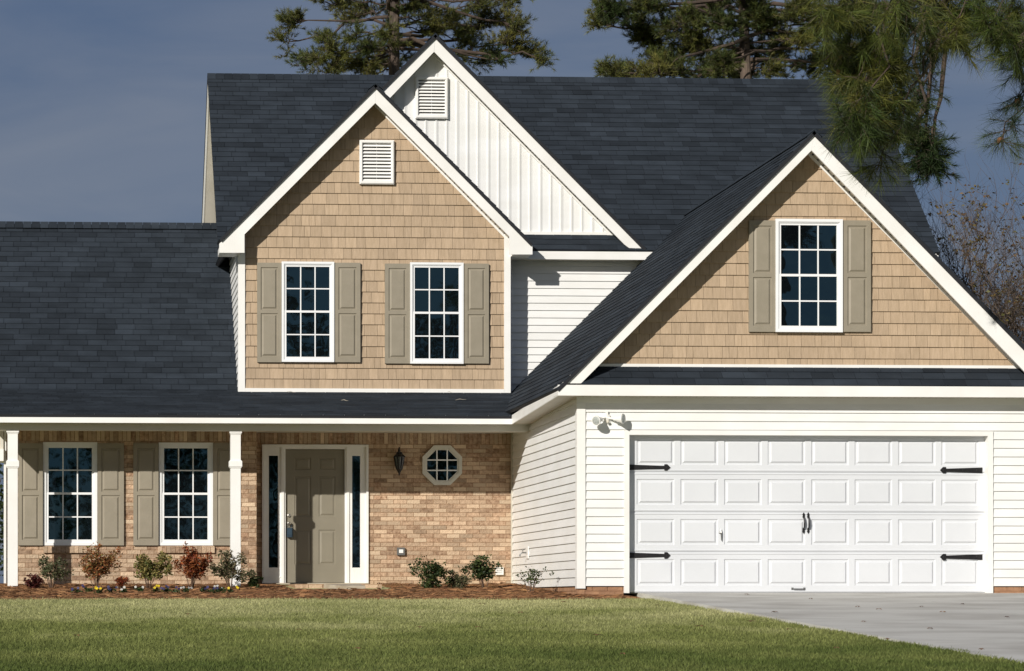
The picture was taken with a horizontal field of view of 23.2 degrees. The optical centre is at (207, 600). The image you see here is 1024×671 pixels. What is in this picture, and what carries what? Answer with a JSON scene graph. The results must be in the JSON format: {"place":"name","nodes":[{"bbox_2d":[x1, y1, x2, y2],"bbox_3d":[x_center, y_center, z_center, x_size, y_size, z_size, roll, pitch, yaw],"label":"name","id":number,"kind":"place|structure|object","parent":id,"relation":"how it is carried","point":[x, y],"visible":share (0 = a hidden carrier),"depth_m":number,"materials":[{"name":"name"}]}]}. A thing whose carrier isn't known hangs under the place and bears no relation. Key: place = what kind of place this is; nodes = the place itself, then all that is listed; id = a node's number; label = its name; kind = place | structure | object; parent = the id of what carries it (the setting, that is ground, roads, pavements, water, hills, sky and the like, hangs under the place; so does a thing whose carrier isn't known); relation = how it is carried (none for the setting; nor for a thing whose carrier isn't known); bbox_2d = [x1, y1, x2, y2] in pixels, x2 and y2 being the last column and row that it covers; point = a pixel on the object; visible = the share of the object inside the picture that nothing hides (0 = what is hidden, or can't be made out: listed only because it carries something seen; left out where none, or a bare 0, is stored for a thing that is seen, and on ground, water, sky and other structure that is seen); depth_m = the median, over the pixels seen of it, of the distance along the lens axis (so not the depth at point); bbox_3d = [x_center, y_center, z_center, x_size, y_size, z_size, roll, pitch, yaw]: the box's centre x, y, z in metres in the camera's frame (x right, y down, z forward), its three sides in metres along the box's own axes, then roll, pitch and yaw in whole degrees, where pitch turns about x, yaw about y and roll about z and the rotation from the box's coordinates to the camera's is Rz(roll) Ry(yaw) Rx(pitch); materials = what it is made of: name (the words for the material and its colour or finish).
{"place":"outdoors","nodes":[
{"label":"outdoors","id":0,"kind":"place"},
{"bbox_2d":[324,584,364,589],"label":"path","id":1,"kind":"structure","parent":0,"point":[341,586],"depth_m":36.89,"materials":[{"name":"concrete"}]},
{"bbox_2d":[0,584,1023,670],"bbox_3d":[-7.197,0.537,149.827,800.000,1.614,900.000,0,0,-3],"label":"ground","id":2,"kind":"structure","parent":0,"point":[535,662],"depth_m":22.41,"materials":[{"name":"green plant"}]},
{"bbox_2d":[0,463,3,577],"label":"evergreen bush","id":3,"kind":"object","parent":2,"relation":"on","point":[1,522],"visible":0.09,"depth_m":46.59,"materials":[{"name":"green plant"}]},
{"bbox_2d":[0,582,638,599],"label":"mulch bed","id":4,"kind":"object","parent":2,"relation":"on","point":[282,586],"visible":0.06,"depth_m":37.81,"materials":[{"name":"brown plant"}]},
{"bbox_2d":[23,573,44,587],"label":"nandina shrub","id":5,"kind":"object","parent":4,"relation":"on","point":[37,580],"visible":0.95,"depth_m":36.49,"materials":[{"name":"red plant"}]},
{"bbox_2d":[38,554,73,587],"bbox_3d":[-2.314,-0.437,37.159,0.545,0.543,0.345,0,0,32],"label":"young shrub","id":6,"kind":"object","parent":4,"relation":"on","point":[49,567],"visible":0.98,"depth_m":37.15,"materials":[{"name":"green plant"}]},
{"bbox_2d":[70,587,82,592],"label":"pansy","id":7,"kind":"object","parent":4,"relation":"on","point":[76,589],"visible":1,"depth_m":34.58,"materials":[{"name":"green plant"}]},
{"bbox_2d":[81,584,99,591],"bbox_3d":[-1.673,-0.176,35.112,0.267,0.112,0.141,0,0,-3],"label":"pansy","id":8,"kind":"object","parent":4,"relation":"on","point":[86,588],"visible":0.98,"depth_m":35.09,"materials":[{"name":"green plant"}]},
{"bbox_2d":[77,542,122,588],"bbox_3d":[-1.578,-0.514,36.481,0.683,0.754,0.559,0,0,-20],"label":"nandina shrub","id":9,"kind":"object","parent":4,"relation":"on","point":[95,568],"visible":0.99,"depth_m":36.43,"materials":[{"name":"orange plant"}]},
{"bbox_2d":[94,586,106,593],"bbox_3d":[-1.500,-0.142,34.374,0.183,0.121,0.134,0,0,-41],"label":"pansy","id":10,"kind":"object","parent":4,"relation":"on","point":[99,591],"visible":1,"depth_m":34.35,"materials":[{"name":"yellow plant"}]},
{"bbox_2d":[106,585,116,592],"bbox_3d":[-1.373,-0.161,34.858,0.171,0.107,0.149,0,0,36],"label":"pansy","id":11,"kind":"object","parent":4,"relation":"on","point":[109,589],"visible":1,"depth_m":34.86,"materials":[{"name":"purple plant"}]},
{"bbox_2d":[116,586,127,592],"bbox_3d":[-1.200,-0.150,34.631,0.148,0.113,0.157,0,0,22],"label":"pansy","id":12,"kind":"object","parent":4,"relation":"on","point":[123,590],"visible":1,"depth_m":34.62,"materials":[{"name":"white plant"}]},
{"bbox_2d":[115,576,130,588],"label":"nandina shrub","id":13,"kind":"object","parent":4,"relation":"on","point":[120,581],"visible":0.98,"depth_m":36.26,"materials":[{"name":"red plant"}]},
{"bbox_2d":[133,586,143,591],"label":"pansy","id":14,"kind":"object","parent":4,"relation":"on","point":[139,589],"visible":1,"depth_m":35.37,"materials":[{"name":"green plant"}]},
{"bbox_2d":[132,551,173,587],"bbox_3d":[-0.814,-0.452,36.830,0.637,0.605,0.498,0,0,-3],"label":"young shrub","id":15,"kind":"object","parent":4,"relation":"on","point":[146,567],"visible":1,"depth_m":36.75,"materials":[{"name":"green plant"}]},
{"bbox_2d":[151,585,159,591],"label":"pansy","id":16,"kind":"object","parent":4,"relation":"on","point":[155,589],"visible":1,"depth_m":35.13,"materials":[{"name":"yellow plant"}]},
{"bbox_2d":[160,585,170,592],"bbox_3d":[-0.595,-0.165,34.915,0.154,0.117,0.120,0,0,-33],"label":"pansy","id":17,"kind":"object","parent":4,"relation":"on","point":[164,589],"visible":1,"depth_m":34.91,"materials":[{"name":"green plant"}]},
{"bbox_2d":[169,586,179,593],"bbox_3d":[-0.449,-0.151,34.666,0.169,0.109,0.142,0,0,-43],"label":"pansy","id":18,"kind":"object","parent":4,"relation":"on","point":[176,590],"visible":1,"depth_m":34.65,"materials":[{"name":"green plant"}]},
{"bbox_2d":[180,586,192,591],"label":"pansy","id":19,"kind":"object","parent":4,"relation":"on","point":[185,589],"visible":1,"depth_m":34.91,"materials":[{"name":"white plant"}]},
{"bbox_2d":[171,541,213,587],"bbox_3d":[-0.207,-0.519,36.718,0.495,0.746,0.588,0,0,38],"label":"nandina shrub","id":20,"kind":"object","parent":4,"relation":"on","point":[193,566],"visible":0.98,"depth_m":36.67,"materials":[{"name":"red plant"}]},
{"bbox_2d":[200,586,210,591],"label":"pansy","id":21,"kind":"object","parent":4,"relation":"on","point":[203,589],"visible":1,"depth_m":34.92,"materials":[{"name":"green plant"}]},
{"bbox_2d":[209,587,220,592],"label":"pansy","id":22,"kind":"object","parent":4,"relation":"on","point":[216,589],"visible":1,"depth_m":34.67,"materials":[{"name":"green plant"}]},
{"bbox_2d":[214,585,227,591],"bbox_3d":[0.189,-0.175,35.206,0.158,0.103,0.177,0,0,30],"label":"pansy","id":23,"kind":"object","parent":4,"relation":"on","point":[222,589],"visible":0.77,"depth_m":35.19,"materials":[{"name":"green plant"}]},
{"bbox_2d":[222,585,238,592],"bbox_3d":[0.322,-0.156,34.698,0.249,0.116,0.109,0,0,28],"label":"pansy","id":24,"kind":"object","parent":4,"relation":"on","point":[229,590],"visible":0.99,"depth_m":34.69,"materials":[{"name":"yellow plant"}]},
{"bbox_2d":[209,549,257,587],"bbox_3d":[0.376,-0.458,36.723,0.744,0.627,0.403,0,0,7],"label":"young shrub","id":25,"kind":"object","parent":4,"relation":"on","point":[226,567],"visible":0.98,"depth_m":36.73,"materials":[{"name":"green plant"}]},
{"bbox_2d":[244,570,263,587],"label":"young shrub","id":26,"kind":"object","parent":4,"relation":"on","point":[253,582],"visible":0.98,"depth_m":36.85,"materials":[{"name":"green plant"}]},
{"bbox_2d":[407,555,451,587],"bbox_3d":[3.361,-0.425,37.122,0.681,0.544,0.504,0,0,-3],"label":"young shrub","id":27,"kind":"object","parent":4,"relation":"on","point":[435,573],"visible":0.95,"depth_m":37.06,"materials":[{"name":"green plant"}]},
{"bbox_2d":[442,569,472,587],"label":"young shrub","id":28,"kind":"object","parent":4,"relation":"on","point":[458,581],"visible":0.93,"depth_m":37.22,"materials":[{"name":"green plant"}]},
{"bbox_2d":[458,554,502,587],"bbox_3d":[4.112,-0.431,37.319,0.682,0.548,0.458,0,0,-32],"label":"young shrub","id":29,"kind":"object","parent":4,"relation":"on","point":[481,570],"visible":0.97,"depth_m":37.26,"materials":[{"name":"green plant"}]},
{"bbox_2d":[516,566,553,591],"bbox_3d":[4.722,-0.291,35.448,0.522,0.411,0.393,0,0,35],"label":"young shrub","id":30,"kind":"object","parent":4,"relation":"on","point":[533,575],"visible":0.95,"depth_m":35.44,"materials":[{"name":"green plant"}]},
{"bbox_2d":[266,0,558,75],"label":"pine tree","id":31,"kind":"object","parent":2,"relation":"on","point":[392,44],"visible":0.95,"depth_m":57.18,"materials":[{"name":"green plant"}]},
{"bbox_2d":[0,33,1023,594],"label":"house","id":32,"kind":"structure","parent":2,"relation":"on","point":[702,335],"depth_m":39.36,"materials":[{"name":"white plastic"}]},
{"bbox_2d":[43,442,96,544],"bbox_3d":[-2.166,-1.680,38.736,0.853,1.626,0.055,0,0,-3],"label":"window","id":33,"kind":"structure","parent":32,"relation":"in","point":[69,468],"depth_m":38.74,"materials":[{"name":"glass"}]},
{"bbox_2d":[159,443,212,544],"bbox_3d":[-0.345,-1.681,38.824,0.856,1.623,0.055,0,0,-3],"label":"window","id":34,"kind":"structure","parent":32,"relation":"in","point":[185,469],"depth_m":38.83,"materials":[{"name":"plastic"}]},
{"bbox_2d":[281,261,333,361],"bbox_3d":[1.630,-4.693,39.976,0.856,1.630,0.055,0,0,-3],"label":"window","id":35,"kind":"structure","parent":32,"relation":"in","point":[307,288],"depth_m":39.98,"materials":[{"name":"glass"}]},
{"bbox_2d":[285,449,343,582],"bbox_3d":[1.723,-1.357,39.442,0.947,2.139,0.122,0,0,-3],"label":"front door","id":36,"kind":"structure","parent":32,"relation":"in","point":[314,478],"depth_m":39.47,"materials":[{"name":"grey wood"}]},
{"bbox_2d":[410,262,463,363],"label":"window","id":37,"kind":"structure","parent":32,"relation":"in","point":[436,288],"depth_m":40.08,"materials":[{"name":"glass"}]},
{"bbox_2d":[422,445,461,484],"bbox_3d":[3.768,-2.174,39.501,0.639,0.639,0.050,0,0,-3],"label":"octagonal window","id":38,"kind":"structure","parent":32,"relation":"in","point":[442,464],"depth_m":39.50,"materials":[{"name":"beige glass"}]},
{"bbox_2d":[629,435,984,592],"bbox_3d":[8.420,-1.231,34.533,5.089,2.259,0.091,0,0,-3],"label":"garage door","id":39,"kind":"structure","parent":32,"relation":"in","point":[708,514],"depth_m":34.55,"materials":[{"name":"paint"}]},
{"bbox_2d":[775,219,842,332],"bbox_3d":[8.414,-4.544,34.395,0.950,1.581,0.055,0,0,-3],"label":"window","id":40,"kind":"structure","parent":32,"relation":"in","point":[808,252],"depth_m":34.40,"materials":[{"name":"glass"}]},
{"bbox_2d":[581,0,920,79],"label":"pine tree","id":41,"kind":"object","parent":2,"relation":"on","point":[733,59],"visible":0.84,"depth_m":54.24,"materials":[{"name":"green plant"}]},
{"bbox_2d":[787,0,1023,197],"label":"pine tree","id":42,"kind":"object","parent":2,"relation":"on","point":[859,88],"visible":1,"depth_m":26.95,"materials":[{"name":"green plant"}]},
{"bbox_2d":[882,0,964,188],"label":"pine tree","id":43,"kind":"object","parent":2,"relation":"on","point":[928,160],"visible":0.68,"depth_m":31.39,"materials":[{"name":"green plant"}]},
{"bbox_2d":[902,147,1023,343],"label":"bare tree","id":44,"kind":"object","parent":2,"relation":"on","point":[1005,313],"visible":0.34,"depth_m":44.16,"materials":[{"name":"brown plant"}]},
{"bbox_2d":[967,0,1023,172],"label":"pine tree","id":45,"kind":"object","parent":2,"relation":"on","point":[1017,102],"visible":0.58,"depth_m":27.45,"materials":[{"name":"green plant"}]},
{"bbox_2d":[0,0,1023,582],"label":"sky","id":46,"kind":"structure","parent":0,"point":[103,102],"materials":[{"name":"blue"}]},
{"bbox_2d":[632,593,1023,662],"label":"driveway","id":47,"kind":"structure","parent":0,"point":[974,622],"depth_m":28.60,"materials":[{"name":"concrete"}]}
]}

